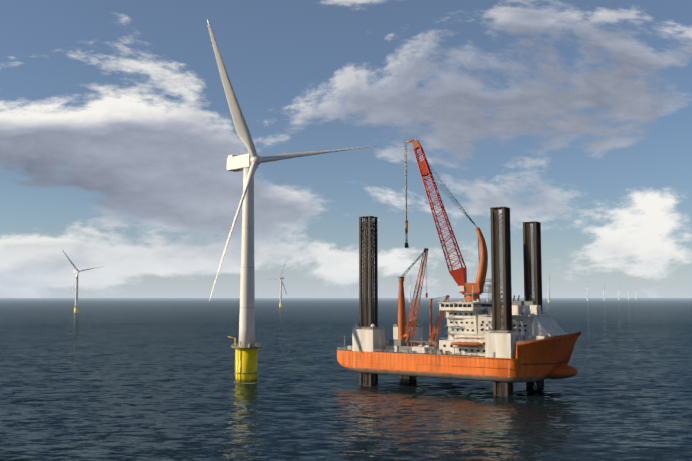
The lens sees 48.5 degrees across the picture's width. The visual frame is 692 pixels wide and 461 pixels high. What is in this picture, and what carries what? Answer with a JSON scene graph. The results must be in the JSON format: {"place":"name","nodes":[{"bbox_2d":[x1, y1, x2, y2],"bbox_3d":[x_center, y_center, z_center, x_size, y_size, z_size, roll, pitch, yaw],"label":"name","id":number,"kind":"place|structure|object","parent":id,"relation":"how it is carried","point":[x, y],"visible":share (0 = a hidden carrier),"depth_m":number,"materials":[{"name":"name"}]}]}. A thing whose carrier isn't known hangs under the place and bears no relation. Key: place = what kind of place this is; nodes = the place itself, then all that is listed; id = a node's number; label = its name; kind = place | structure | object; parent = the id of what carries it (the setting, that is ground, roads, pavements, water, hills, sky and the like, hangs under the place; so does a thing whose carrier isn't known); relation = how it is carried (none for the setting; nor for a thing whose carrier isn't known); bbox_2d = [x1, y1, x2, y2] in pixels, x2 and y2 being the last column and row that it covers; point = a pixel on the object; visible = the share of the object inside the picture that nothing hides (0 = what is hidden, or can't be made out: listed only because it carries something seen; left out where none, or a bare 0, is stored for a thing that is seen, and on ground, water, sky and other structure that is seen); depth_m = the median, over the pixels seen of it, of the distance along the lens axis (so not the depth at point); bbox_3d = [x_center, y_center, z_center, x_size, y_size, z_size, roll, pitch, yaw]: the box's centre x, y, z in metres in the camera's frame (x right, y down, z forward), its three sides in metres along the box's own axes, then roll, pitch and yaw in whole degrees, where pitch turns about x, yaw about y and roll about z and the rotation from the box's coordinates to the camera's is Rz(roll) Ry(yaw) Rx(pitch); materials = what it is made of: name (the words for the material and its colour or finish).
{"place":"outdoors","nodes":[
{"label":"outdoors","id":0,"kind":"place"},
{"bbox_2d":[0,298,691,460],"bbox_3d":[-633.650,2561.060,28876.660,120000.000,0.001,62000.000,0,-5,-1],"label":"sea","id":1,"kind":"structure","parent":0,"point":[123,379],"depth_m":315.59,"materials":[{"name":"liquid"}]},
{"bbox_2d":[61,248,103,313],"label":"turbine","id":2,"kind":"object","parent":1,"relation":"in","point":[76,271],"visible":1,"depth_m":1886.64,"materials":[{"name":"white metal"}]},
{"bbox_2d":[274,265,286,306],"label":"turbine","id":3,"kind":"object","parent":1,"relation":"in","point":[281,284],"visible":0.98,"depth_m":3051.08,"materials":[{"name":"white metal"}]},
{"bbox_2d":[207,19,374,383],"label":"turbine","id":4,"kind":"object","parent":1,"relation":"in","point":[246,353],"visible":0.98,"depth_m":356.40,"materials":[{"name":"white metal"}]},
{"bbox_2d":[408,277,410,301],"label":"turbine","id":5,"kind":"object","parent":1,"relation":"in","point":[410,290],"visible":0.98,"depth_m":6501.79,"materials":[{"name":"white metal"}]},
{"bbox_2d":[337,139,580,395],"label":"jack up vessel","id":6,"kind":"object","parent":1,"relation":"in","point":[507,341],"visible":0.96,"depth_m":324.82,"materials":[{"name":"paint"}]},
{"bbox_2d":[546,273,550,302],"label":"turbine","id":7,"kind":"object","parent":1,"relation":"in","point":[548,296],"visible":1,"depth_m":6076.43,"materials":[{"name":"white metal"}]},
{"bbox_2d":[0,0,691,297],"label":"sky","id":8,"kind":"structure","parent":0,"point":[118,133],"materials":[{"name":"blue"}]}
]}

